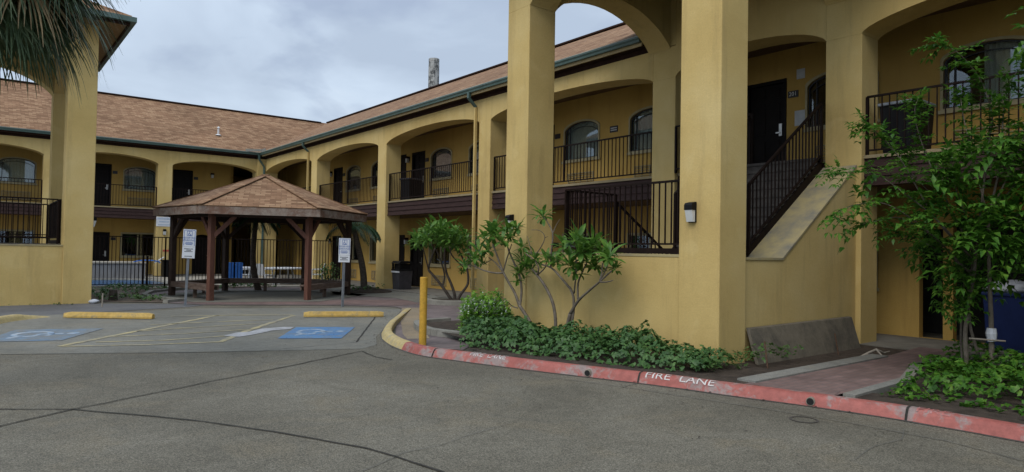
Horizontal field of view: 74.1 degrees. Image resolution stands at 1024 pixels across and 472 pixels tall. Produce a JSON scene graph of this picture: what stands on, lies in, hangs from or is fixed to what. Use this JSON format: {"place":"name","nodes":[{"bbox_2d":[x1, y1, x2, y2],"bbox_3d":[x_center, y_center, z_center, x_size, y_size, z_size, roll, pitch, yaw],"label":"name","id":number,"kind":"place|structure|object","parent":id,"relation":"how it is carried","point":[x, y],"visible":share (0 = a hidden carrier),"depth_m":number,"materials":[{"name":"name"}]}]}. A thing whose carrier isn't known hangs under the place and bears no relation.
{"place":"outdoors","nodes":[
{"label":"outdoors","id":0,"kind":"place"},
{"bbox_2d":[108,289,117,300],"bbox_3d":[-11.221,1.682,19.072,0.260,0.345,0.254,2,-2,-39],"label":"tree stump","id":1,"kind":"object","parent":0,"point":[112,292],"visible":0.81,"depth_m":18.99,"materials":[{"name":"brown plant"}]},
{"bbox_2d":[92,261,145,278],"bbox_3d":[-18.832,1.535,30.134,4.290,0.800,2.060,2,-2,-39],"label":"hot tub","id":2,"kind":"object","parent":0,"point":[129,271],"visible":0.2,"depth_m":30.05,"materials":[{"name":"plastic"}]},
{"bbox_2d":[92,280,162,285],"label":"pool water","id":3,"kind":"structure","parent":0,"point":[112,281],"depth_m":27.94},
{"bbox_2d":[130,276,300,287],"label":"pool deck","id":4,"kind":"structure","parent":0,"point":[181,278],"depth_m":31.55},
{"bbox_2d":[92,279,167,287],"bbox_3d":[-16.983,1.842,26.350,6.600,0.085,6.000,2,-2,-39],"label":"pool coping","id":5,"kind":"object","parent":4,"relation":"on","point":[162,281],"visible":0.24,"depth_m":28.03,"materials":[{"name":"concrete"}]},
{"bbox_2d":[160,260,167,276],"bbox_3d":[-17.061,1.611,33.645,0.610,0.860,0.560,2,-2,-39],"label":"trash bin","id":6,"kind":"object","parent":4,"relation":"on","point":[163,268],"visible":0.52,"depth_m":33.40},
{"bbox_2d":[1,233,351,287],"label":"pool fence","id":7,"kind":"object","parent":4,"relation":"on","point":[147,260],"visible":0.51,"depth_m":25.45,"materials":[{"name":"metal"}]},
{"bbox_2d":[256,264,273,284],"bbox_3d":[-10.241,1.580,28.005,0.581,0.894,0.631,0,-1,21],"label":"patio chair","id":8,"kind":"object","parent":4,"relation":"on","point":[258,271],"visible":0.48,"depth_m":27.79,"materials":[{"name":"white plastic"}]},
{"bbox_2d":[265,267,300,284],"bbox_3d":[-9.701,1.698,28.834,1.560,0.717,1.560,2,-2,-39],"label":"patio table","id":9,"kind":"object","parent":4,"relation":"on","point":[287,268],"visible":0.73,"depth_m":28.75,"materials":[{"name":"white plastic"}]},
{"bbox_2d":[0,0,622,122],"label":"sky","id":10,"kind":"structure","parent":0,"point":[323,61],"materials":[{"name":"grey"}]},
{"bbox_2d":[142,287,502,349],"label":"brick plaza","id":11,"kind":"structure","parent":0,"point":[439,311],"depth_m":18.17,"materials":[{"name":"brick"}]},
{"bbox_2d":[180,300,418,305],"bbox_3d":[-5.892,1.898,19.108,6.466,0.001,2.236,1,-1,-18],"label":"brick band","id":12,"kind":"object","parent":11,"relation":"on","point":[380,302],"visible":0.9,"depth_m":19.36,"materials":[{"name":"brick"}]},
{"bbox_2d":[381,308,410,348],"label":"kerb","id":13,"kind":"structure","parent":11,"relation":"on","point":[389,336],"depth_m":11.93,"materials":[{"name":"yellow paint"}]},
{"bbox_2d":[401,308,428,338],"bbox_3d":[-2.219,1.874,15.136,0.541,0.001,6.421,1,-1,-9],"label":"tan walk edge","id":14,"kind":"object","parent":11,"relation":"on","point":[408,319],"visible":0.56,"depth_m":14.38,"materials":[{"name":"concrete"}]},
{"bbox_2d":[413,317,468,339],"bbox_3d":[-1.444,1.803,13.280,0.875,0.140,2.736,1,-1,-14],"label":"bed rim","id":15,"kind":"object","parent":11,"relation":"on","point":[431,331],"visible":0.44,"depth_m":12.49,"materials":[{"name":"concrete"}]},
{"bbox_2d":[427,297,478,305],"bbox_3d":[-1.715,1.929,20.034,1.600,0.150,1.600,2,-2,-39],"label":"round planter","id":16,"kind":"object","parent":11,"relation":"on","point":[444,301],"visible":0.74,"depth_m":19.37,"materials":[{"name":"concrete"}]},
{"bbox_2d":[404,213,474,298],"bbox_3d":[-2.106,0.651,20.021,2.155,2.676,2.431,1,-1,-12],"label":"frangipani tree","id":17,"kind":"object","parent":16,"relation":"on","point":[452,237],"visible":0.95,"depth_m":19.85,"materials":[{"name":"green plant"}]},
{"bbox_2d":[0,270,1023,471],"bbox_3d":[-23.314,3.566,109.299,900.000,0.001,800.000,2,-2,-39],"label":"parking lot","id":18,"kind":"structure","parent":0,"point":[563,424],"depth_m":6.25,"materials":[{"name":"asphalt"}]},
{"bbox_2d":[0,0,140,106],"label":"palm tree","id":19,"kind":"object","parent":18,"relation":"on","point":[29,29],"visible":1,"depth_m":7.91,"materials":[{"name":"green plant"}]},
{"bbox_2d":[0,303,200,315],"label":"asphalt apron","id":20,"kind":"object","parent":18,"relation":"on","point":[50,309],"visible":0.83,"depth_m":16.71,"materials":[{"name":"asphalt"}]},
{"bbox_2d":[0,0,136,305],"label":"stair tower","id":21,"kind":"structure","parent":20,"relation":"on","point":[56,267],"depth_m":17.97,"materials":[{"name":"yellow paint"}]},
{"bbox_2d":[0,78,325,276],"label":"motel wing","id":22,"kind":"structure","parent":18,"relation":"on","point":[150,152],"depth_m":34.81,"materials":[{"name":"paint"}]},
{"bbox_2d":[0,157,36,184],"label":"window","id":23,"kind":"structure","parent":22,"relation":"in","point":[14,167],"depth_m":31.99,"materials":[{"name":"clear glass"}]},
{"bbox_2d":[92,232,109,260],"bbox_3d":[-20.734,0.865,33.919,1.000,2.140,0.140,2,-2,-39],"label":"door","id":24,"kind":"structure","parent":22,"relation":"in","point":[101,250],"depth_m":34.02,"materials":[{"name":"metal"}]},
{"bbox_2d":[94,163,111,205],"bbox_3d":[-20.685,-2.534,33.986,1.020,2.210,0.140,2,-2,-39],"label":"door","id":25,"kind":"structure","parent":22,"relation":"in","point":[103,172],"depth_m":34.08,"materials":[{"name":"wood"}]},
{"bbox_2d":[120,232,153,257],"bbox_3d":[-19.327,0.482,35.002,1.650,1.300,0.143,2,-2,-39],"label":"window","id":26,"kind":"structure","parent":22,"relation":"in","point":[121,256],"depth_m":34.87,"materials":[{"name":"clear glass"}]},
{"bbox_2d":[122,167,155,191],"bbox_3d":[-19.280,-2.936,35.121,1.610,1.280,0.226,2,-2,-39],"label":"window","id":27,"kind":"structure","parent":22,"relation":"in","point":[138,176],"depth_m":35.14,"materials":[{"name":"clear glass"}]},
{"bbox_2d":[172,169,192,200],"bbox_3d":[-17.684,-2.432,36.379,0.980,2.210,0.140,2,-2,-39],"label":"door","id":28,"kind":"structure","parent":22,"relation":"in","point":[183,179],"depth_m":36.40,"materials":[{"name":"wood"}]},
{"bbox_2d":[191,237,207,273],"bbox_3d":[-16.910,1.074,36.968,1.030,1.980,0.140,2,-2,-39],"label":"door","id":29,"kind":"structure","parent":22,"relation":"in","point":[202,241],"depth_m":36.93,"materials":[{"name":"metal"}]},
{"bbox_2d":[0,351,358,425],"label":"pavement joint","id":30,"kind":"object","parent":18,"relation":"on","point":[159,391],"visible":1,"depth_m":7.22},
{"bbox_2d":[91,286,270,301],"bbox_3d":[-10.476,1.900,22.841,6.800,0.001,7.600,2,-2,-39],"label":"dirt bed","id":31,"kind":"object","parent":18,"relation":"on","point":[127,299],"visible":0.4,"depth_m":20.49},
{"bbox_2d":[91,282,167,300],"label":"weeds","id":32,"kind":"object","parent":31,"relation":"on","point":[118,285],"visible":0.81,"depth_m":21.18,"materials":[{"name":"green plant"}]},
{"bbox_2d":[166,283,275,287],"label":"weeds","id":33,"kind":"object","parent":31,"relation":"on","point":[233,285],"visible":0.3,"depth_m":25.86,"materials":[{"name":"green plant"}]},
{"bbox_2d":[141,286,221,302],"bbox_3d":[-10.963,1.854,22.092,1.900,0.090,7.416,1,-1,-14],"label":"bed rim","id":34,"kind":"object","parent":18,"relation":"on","point":[166,299],"visible":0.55,"depth_m":19.95,"materials":[{"name":"concrete"}]},
{"bbox_2d":[182,229,195,305],"bbox_3d":[-8.534,0.857,17.881,0.330,2.075,0.069,2,-1,-26],"label":"parking sign","id":35,"kind":"object","parent":18,"relation":"on","point":[189,242],"visible":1,"depth_m":17.86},
{"bbox_2d":[0,308,401,353],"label":"parking pad","id":36,"kind":"object","parent":18,"relation":"on","point":[264,341],"visible":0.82,"depth_m":12.62,"materials":[{"name":"concrete"}]},
{"bbox_2d":[0,314,48,323],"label":"wheel stop","id":37,"kind":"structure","parent":36,"relation":"on","point":[10,318],"depth_m":13.84,"materials":[{"name":"yellow paint"}]},
{"bbox_2d":[0,328,102,340],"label":"blue parking mark","id":38,"kind":"object","parent":36,"relation":"on","point":[55,337],"visible":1,"depth_m":11.73,"materials":[{"name":"paint"}]},
{"bbox_2d":[5,331,78,338],"bbox_3d":[-8.191,1.706,11.818,1.086,0.001,0.898,2,-2,-39],"label":"wheelchair mark","id":39,"kind":"object","parent":38,"relation":"on","point":[15,335],"visible":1,"depth_m":11.81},
{"bbox_2d":[63,312,154,318],"bbox_3d":[-8.630,1.696,14.524,1.882,0.115,0.155,1,-1,-1],"label":"wheel stop","id":40,"kind":"object","parent":36,"relation":"on","point":[109,315],"visible":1,"depth_m":14.46,"materials":[{"name":"concrete"}]},
{"bbox_2d":[59,315,217,345],"bbox_3d":[-6.859,1.757,12.995,0.150,0.001,5.101,1,-1,3],"label":"parking line","id":41,"kind":"object","parent":36,"relation":"on","point":[132,331],"visible":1,"depth_m":12.22,"materials":[{"name":"paint"}]},
{"bbox_2d":[59,341,223,346],"bbox_3d":[-5.860,1.726,10.804,2.329,0.001,0.187,1,-1,-21],"label":"parking line","id":42,"kind":"object","parent":36,"relation":"on","point":[142,344],"visible":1,"depth_m":10.78,"materials":[{"name":"paint"}]},
{"bbox_2d":[101,336,220,341],"bbox_3d":[-5.782,1.741,11.449,2.146,0.001,0.290,2,-1,-32],"label":"parking line","id":43,"kind":"object","parent":36,"relation":"on","point":[158,340],"visible":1,"depth_m":11.26,"materials":[{"name":"paint"}]},
{"bbox_2d":[112,329,247,336],"bbox_3d":[-5.889,1.758,12.290,2.342,0.001,0.194,2,-2,-36],"label":"parking line","id":44,"kind":"object","parent":36,"relation":"on","point":[179,333],"visible":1,"depth_m":12.20,"materials":[{"name":"paint"}]},
{"bbox_2d":[37,342,351,353],"bbox_3d":[-4.833,1.733,10.269,5.000,0.001,0.636,1,-1,-22],"label":"pavement joint","id":45,"kind":"object","parent":36,"relation":"on","point":[146,352],"visible":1,"depth_m":9.98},
{"bbox_2d":[220,315,295,340],"bbox_3d":[-4.995,1.799,13.518,0.196,0.001,4.465,1,-1,-3],"label":"parking line","id":46,"kind":"object","parent":36,"relation":"on","point":[231,337],"visible":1,"depth_m":13.30,"materials":[{"name":"paint"}]},
{"bbox_2d":[224,327,292,336],"bbox_3d":[-4.731,1.785,12.738,0.518,0.001,1.674,0,-1,21],"label":"white paint spill","id":47,"kind":"object","parent":36,"relation":"on","point":[239,334],"visible":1,"depth_m":12.64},
{"bbox_2d":[279,327,353,337],"bbox_3d":[-3.615,1.803,12.698,1.141,0.001,1.777,1,-1,-7],"label":"blue parking mark","id":48,"kind":"object","parent":36,"relation":"on","point":[292,333],"visible":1,"depth_m":12.59,"materials":[{"name":"paint"}]},
{"bbox_2d":[295,329,342,335],"bbox_3d":[-3.786,1.800,12.752,0.756,0.001,1.093,0,-2,42],"label":"wheelchair mark","id":49,"kind":"object","parent":48,"relation":"on","point":[300,333],"visible":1,"depth_m":12.80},
{"bbox_2d":[304,311,383,316],"bbox_3d":[-3.877,1.800,15.669,1.793,0.115,0.155,1,-1,-12],"label":"wheel stop","id":50,"kind":"object","parent":36,"relation":"on","point":[344,314],"visible":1,"depth_m":15.61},
{"bbox_2d":[0,408,443,471],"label":"pavement joint","id":51,"kind":"object","parent":18,"relation":"on","point":[284,433],"visible":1,"depth_m":5.73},
{"bbox_2d":[157,290,366,301],"bbox_3d":[-8.120,1.921,22.085,6.276,0.001,6.608,2,-2,-39],"label":"gazebo pad","id":52,"kind":"object","parent":18,"relation":"on","point":[260,296],"visible":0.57,"depth_m":21.55,"materials":[{"name":"reddish concrete pavers"}]},
{"bbox_2d":[231,217,280,289],"bbox_3d":[-9.296,0.504,24.502,1.607,2.996,1.586,1,-1,-3],"label":"palm tree","id":53,"kind":"object","parent":52,"relation":"on","point":[253,267],"visible":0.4,"depth_m":24.40,"materials":[{"name":"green plant"}]},
{"bbox_2d":[152,174,366,300],"bbox_3d":[-8.088,-0.026,22.127,6.273,3.975,6.556,2,-2,-39],"label":"gazebo","id":54,"kind":"object","parent":52,"relation":"on","point":[262,197],"visible":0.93,"depth_m":20.61,"materials":[{"name":"brown"}]},
{"bbox_2d":[314,262,340,279],"bbox_3d":[-7.873,1.618,28.967,1.164,1.050,1.068,2,-2,-39],"label":"garden shrub","id":55,"kind":"object","parent":18,"relation":"on","point":[325,276],"visible":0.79,"depth_m":28.91,"materials":[{"name":"green plant"}]},
{"bbox_2d":[338,238,350,306],"bbox_3d":[-4.547,1.014,18.344,0.310,1.912,0.073,1,-1,-14],"label":"parking sign","id":56,"kind":"object","parent":18,"relation":"on","point":[344,250],"visible":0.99,"depth_m":18.32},
{"bbox_2d":[329,286,440,301],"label":"concrete walk","id":57,"kind":"structure","parent":18,"relation":"on","point":[413,297],"depth_m":22.99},
{"bbox_2d":[340,287,391,292],"bbox_3d":[-5.296,1.942,24.607,1.900,0.200,1.900,2,-2,-39],"label":"soil mound","id":58,"kind":"object","parent":57,"relation":"on","point":[369,290],"visible":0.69,"depth_m":24.07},
{"bbox_2d":[326,222,380,286],"bbox_3d":[-5.809,0.653,24.767,2.052,2.816,2.049,2,-2,-39],"label":"palm tree","id":59,"kind":"object","parent":58,"relation":"on","point":[359,252],"visible":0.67,"depth_m":24.68,"materials":[{"name":"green plant"}]},
{"bbox_2d":[351,283,384,289],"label":"weeds","id":60,"kind":"object","parent":58,"relation":"on","point":[377,287],"visible":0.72,"depth_m":24.22,"materials":[{"name":"green plant"}]},
{"bbox_2d":[419,277,427,344],"bbox_3d":[-1.475,1.275,11.262,0.124,1.187,0.124,2,-2,-39],"label":"bollard","id":61,"kind":"object","parent":18,"relation":"on","point":[423,312],"visible":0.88,"depth_m":11.21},
{"bbox_2d":[427,320,778,377],"bbox_3d":[0.361,1.742,10.905,2.350,0.001,7.380,2,-2,-39],"label":"planting bed","id":62,"kind":"object","parent":18,"relation":"on","point":[731,370],"visible":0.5,"depth_m":9.54,"materials":[{"name":"soil"}]},
{"bbox_2d":[457,285,513,335],"bbox_3d":[-0.500,1.383,12.391,0.985,0.979,1.301,2,-2,-39],"label":"flowering shrub","id":63,"kind":"object","parent":62,"relation":"on","point":[484,301],"visible":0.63,"depth_m":12.23,"materials":[{"name":"green plant"}]},
{"bbox_2d":[454,214,530,320],"bbox_3d":[-0.233,0.702,12.500,2.007,2.353,0.845,0,-2,42],"label":"frangipani tree","id":64,"kind":"object","parent":62,"relation":"on","point":[492,228],"visible":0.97,"depth_m":12.44,"materials":[{"name":"green plant"}]},
{"bbox_2d":[509,236,556,331],"bbox_3d":[0.369,0.909,11.965,0.640,1.842,1.268,2,-2,-39],"label":"frangipani tree","id":65,"kind":"object","parent":62,"relation":"on","point":[527,263],"visible":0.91,"depth_m":11.99,"materials":[{"name":"green plant"}]},
{"bbox_2d":[526,204,627,340],"bbox_3d":[0.981,0.598,11.010,0.959,2.331,2.568,2,-2,-39],"label":"frangipani tree","id":66,"kind":"object","parent":62,"relation":"on","point":[585,247],"visible":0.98,"depth_m":10.76,"materials":[{"name":"green plant"}]},
{"bbox_2d":[459,308,726,371],"bbox_3d":[0.734,1.510,10.366,2.237,0.544,5.102,2,-2,-39],"label":"ground cover","id":67,"kind":"object","parent":62,"relation":"on","point":[503,328],"visible":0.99,"depth_m":9.72,"materials":[{"name":"green plant"}]},
{"bbox_2d":[699,343,803,368],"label":"weeds","id":68,"kind":"object","parent":62,"relation":"on","point":[731,358],"visible":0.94,"depth_m":9.24,"materials":[{"name":"green plant"}]},
{"bbox_2d":[471,349,749,384],"bbox_3d":[1.136,1.708,8.963,4.046,0.001,0.580,0,-1,33],"label":"planting bed","id":69,"kind":"object","parent":18,"relation":"on","point":[651,369],"visible":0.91,"depth_m":8.88,"materials":[{"name":"soil"}]},
{"bbox_2d":[259,0,1023,356],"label":"motel wing","id":70,"kind":"structure","parent":18,"relation":"on","point":[617,102],"depth_m":16.02,"materials":[{"name":"paint"}]},
{"bbox_2d":[332,236,340,278],"bbox_3d":[-8.793,1.069,34.163,0.140,2.140,1.030,2,-2,-39],"label":"door","id":71,"kind":"structure","parent":70,"relation":"in","point":[335,250],"depth_m":34.35,"materials":[{"name":"metal"}]},
{"bbox_2d":[333,167,342,202],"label":"door","id":72,"kind":"structure","parent":70,"relation":"in","point":[338,172],"depth_m":34.32,"materials":[{"name":"metal"}]},
{"bbox_2d":[346,165,360,191],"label":"window","id":73,"kind":"structure","parent":70,"relation":"in","point":[355,173],"depth_m":33.03,"materials":[{"name":"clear glass"}]},
{"bbox_2d":[351,236,358,262],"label":"window","id":74,"kind":"structure","parent":70,"relation":"in","point":[353,261],"depth_m":32.80,"materials":[{"name":"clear glass"}]},
{"bbox_2d":[368,236,375,263],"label":"window","id":75,"kind":"structure","parent":70,"relation":"in","point":[370,249],"depth_m":31.25,"materials":[{"name":"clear glass"}]},
{"bbox_2d":[371,160,377,188],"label":"window","id":76,"kind":"structure","parent":70,"relation":"in","point":[373,165],"depth_m":31.26,"materials":[{"name":"glass"}]},
{"bbox_2d":[399,235,404,260],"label":"door","id":77,"kind":"structure","parent":70,"relation":"in","point":[401,242],"depth_m":29.10,"materials":[{"name":"metal"}]},
{"bbox_2d":[391,261,413,289],"bbox_3d":[-4.212,1.500,25.987,0.630,1.080,0.620,2,-2,-39],"label":"trash bin","id":78,"kind":"object","parent":70,"relation":"on","point":[402,271],"visible":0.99,"depth_m":25.79,"materials":[{"name":"black plastic"}]},
{"bbox_2d":[400,154,406,199],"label":"door","id":79,"kind":"structure","parent":70,"relation":"in","point":[403,165],"depth_m":29.18,"materials":[{"name":"metal"}]},
{"bbox_2d":[400,178,422,199],"bbox_3d":[-3.858,-1.753,25.849,0.610,0.860,0.660,0,-2,40],"label":"trash bin","id":80,"kind":"object","parent":70,"relation":"on","point":[419,188],"visible":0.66,"depth_m":25.67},
{"bbox_2d":[410,235,422,285],"bbox_3d":[-3.897,1.019,28.026,0.140,2.140,1.030,2,-2,-39],"label":"door","id":81,"kind":"structure","parent":70,"relation":"in","point":[416,257],"depth_m":28.10,"materials":[{"name":"wood"}]},
{"bbox_2d":[412,151,424,197],"bbox_3d":[-3.841,-2.380,28.100,0.140,2.210,1.030,2,-2,-39],"label":"door","id":82,"kind":"structure","parent":70,"relation":"in","point":[418,158],"depth_m":28.14,"materials":[{"name":"wood"}]},
{"bbox_2d":[428,58,438,87],"bbox_3d":[-4.448,-7.582,38.307,0.610,4.860,0.610,2,-2,-39],"label":"chimney","id":83,"kind":"object","parent":70,"relation":"on","point":[433,74],"visible":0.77,"depth_m":38.09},
{"bbox_2d":[428,242,450,267],"bbox_3d":[-2.832,0.602,26.654,0.143,1.250,1.630,2,-2,-39],"label":"window","id":84,"kind":"structure","parent":70,"relation":"in","point":[429,256],"depth_m":26.66,"materials":[{"name":"glass"}]},
{"bbox_2d":[430,147,451,180],"bbox_3d":[-2.742,-2.841,26.754,0.226,1.280,1.630,2,-2,-39],"label":"window","id":85,"kind":"structure","parent":70,"relation":"in","point":[444,156],"depth_m":26.88,"materials":[{"name":"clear glass"}]},
{"bbox_2d":[467,235,476,268],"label":"window","id":86,"kind":"structure","parent":70,"relation":"in","point":[469,235],"depth_m":25.02,"materials":[{"name":"glass"}]},
{"bbox_2d":[467,140,478,175],"bbox_3d":[-1.070,-2.858,24.659,0.226,1.280,1.630,2,-2,-39],"label":"window","id":87,"kind":"structure","parent":70,"relation":"in","point":[471,145],"depth_m":25.11,"materials":[{"name":"glass"}]},
{"bbox_2d":[562,119,599,163],"bbox_3d":[2.154,-2.891,20.618,0.226,1.280,1.630,2,-2,-39],"label":"window","id":88,"kind":"structure","parent":70,"relation":"in","point":[579,132],"depth_m":20.68,"materials":[{"name":"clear glass"}]},
{"bbox_2d":[626,105,652,154],"bbox_3d":[3.825,-2.908,18.523,0.226,1.280,1.630,2,-2,-39],"label":"window","id":89,"kind":"structure","parent":70,"relation":"in","point":[643,121],"depth_m":18.86,"materials":[{"name":"glass"}]},
{"bbox_2d":[747,78,786,163],"bbox_3d":[5.951,-2.481,15.827,0.140,2.210,1.030,2,-2,-39],"label":"door","id":90,"kind":"structure","parent":70,"relation":"in","point":[767,101],"depth_m":15.83,"materials":[{"name":"wood"}]},
{"bbox_2d":[804,72,879,131],"bbox_3d":[7.012,-2.943,14.452,0.130,1.280,1.630,2,-2,-39],"label":"window","id":91,"kind":"structure","parent":70,"relation":"in","point":[809,82],"depth_m":14.91,"materials":[{"name":"glass"}]},
{"bbox_2d":[877,99,935,152],"bbox_3d":[7.049,-1.898,12.099,0.810,0.920,0.680,2,-2,-39],"label":"trash bin","id":92,"kind":"object","parent":70,"relation":"on","point":[900,120],"visible":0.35,"depth_m":11.89,"materials":[{"name":"plastic"}]},
{"bbox_2d":[938,35,1023,114],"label":"window","id":93,"kind":"structure","parent":70,"relation":"in","point":[998,51],"depth_m":12.39,"materials":[{"name":"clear glass"}]},
{"bbox_2d":[981,291,1023,352],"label":"recycling bin","id":94,"kind":"object","parent":70,"relation":"on","point":[1009,321],"visible":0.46,"depth_m":11.36,"materials":[{"name":"plastic"}]},
{"bbox_2d":[982,280,1023,292],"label":"trash bag","id":95,"kind":"object","parent":94,"relation":"on","point":[1019,286],"visible":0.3,"depth_m":11.42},
{"bbox_2d":[504,0,856,363],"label":"stair tower","id":96,"kind":"structure","parent":18,"relation":"on","point":[752,246],"depth_m":11.12,"materials":[{"name":"yellow paint"}]},
{"bbox_2d":[379,311,1022,441],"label":"gutter dirt","id":97,"kind":"structure","parent":18,"relation":"on","point":[698,391],"depth_m":7.84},
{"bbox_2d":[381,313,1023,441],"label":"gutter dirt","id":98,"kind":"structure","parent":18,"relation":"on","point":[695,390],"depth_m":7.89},
{"bbox_2d":[402,342,1023,441],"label":"kerb","id":99,"kind":"structure","parent":18,"relation":"on","point":[981,425],"depth_m":7.54,"materials":[{"name":"red paint"}]},
{"bbox_2d":[737,345,906,369],"bbox_3d":[4.823,1.870,10.382,4.180,0.001,1.080,2,-2,-39],"label":"planting bed","id":100,"kind":"object","parent":18,"relation":"on","point":[803,361],"visible":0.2,"depth_m":10.33,"materials":[{"name":"soil"}]},
{"bbox_2d":[746,316,860,364],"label":"concrete slab","id":101,"kind":"structure","parent":100,"relation":"on","point":[813,337],"depth_m":10.66,"materials":[{"name":"concrete"}]},
{"bbox_2d":[861,348,889,355],"bbox_3d":[5.526,1.799,10.258,0.663,0.174,0.254,1,-1,-13],"label":"fallen branch","id":102,"kind":"object","parent":100,"relation":"on","point":[873,350],"visible":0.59,"depth_m":10.34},
{"bbox_2d":[857,393,1023,423],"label":"planting bed","id":103,"kind":"object","parent":18,"relation":"on","point":[988,414],"visible":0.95,"depth_m":6.77,"materials":[{"name":"soil"}]},
{"bbox_2d":[884,363,1023,414],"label":"planting bed","id":104,"kind":"object","parent":18,"relation":"on","point":[1004,398],"visible":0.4,"depth_m":7.37,"materials":[{"name":"plant"}]},
{"bbox_2d":[815,6,1023,377],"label":"tree","id":105,"kind":"object","parent":104,"relation":"on","point":[988,237],"visible":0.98,"depth_m":8.48,"materials":[{"name":"green plant"}]},
{"bbox_2d":[969,338,1005,341],"bbox_3d":[5.909,1.290,8.428,0.477,0.051,0.022,1,-1,-5],"label":"cross stick","id":106,"kind":"object","parent":105,"relation":"attached to","point":[988,339],"visible":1,"depth_m":8.42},
{"bbox_2d":[985,328,996,341],"bbox_3d":[6.014,1.239,8.508,0.124,0.170,0.118,2,-2,-39],"label":"white tie","id":107,"kind":"object","parent":105,"relation":"attached to","point":[990,333],"visible":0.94,"depth_m":8.47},
{"bbox_2d":[878,339,1023,415],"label":"ground cover","id":108,"kind":"object","parent":104,"relation":"on","point":[961,380],"visible":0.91,"depth_m":7.52,"materials":[{"name":"green plant"}]},
{"bbox_2d":[915,352,1023,365],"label":"concrete walk","id":109,"kind":"structure","parent":18,"relation":"on","point":[970,353],"depth_m":10.05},
{"bbox_2d":[761,382,839,394],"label":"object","id":110,"kind":"structure","parent":0,"point":[802,388],"depth_m":7.56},
{"bbox_2d":[745,347,957,394],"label":"brick path","id":111,"kind":"structure","parent":0,"point":[847,378],"depth_m":8.56,"materials":[{"name":"brick"}]},
{"bbox_2d":[737,354,922,397],"bbox_3d":[4.461,1.772,8.658,3.540,0.080,1.285,2,-2,-39],"label":"path edging","id":112,"kind":"object","parent":111,"relation":"on","point":[882,387],"visible":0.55,"depth_m":8.42,"materials":[{"name":"concrete"}]},
{"bbox_3d":[-11.396,1.552,27.584,0.581,0.895,0.631,1,-1,-9],"label":"patio chair","id":113,"kind":"object","parent":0,"visible":0},
{"bbox_2d":[228,262,242,277],"bbox_3d":[-11.233,1.489,27.434,0.560,0.830,0.280,2,-2,-39],"label":"towel","id":114,"kind":"object","parent":113,"relation":"on","point":[240,269],"visible":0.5,"depth_m":27.35,"materials":[{"name":"blue fabric"}]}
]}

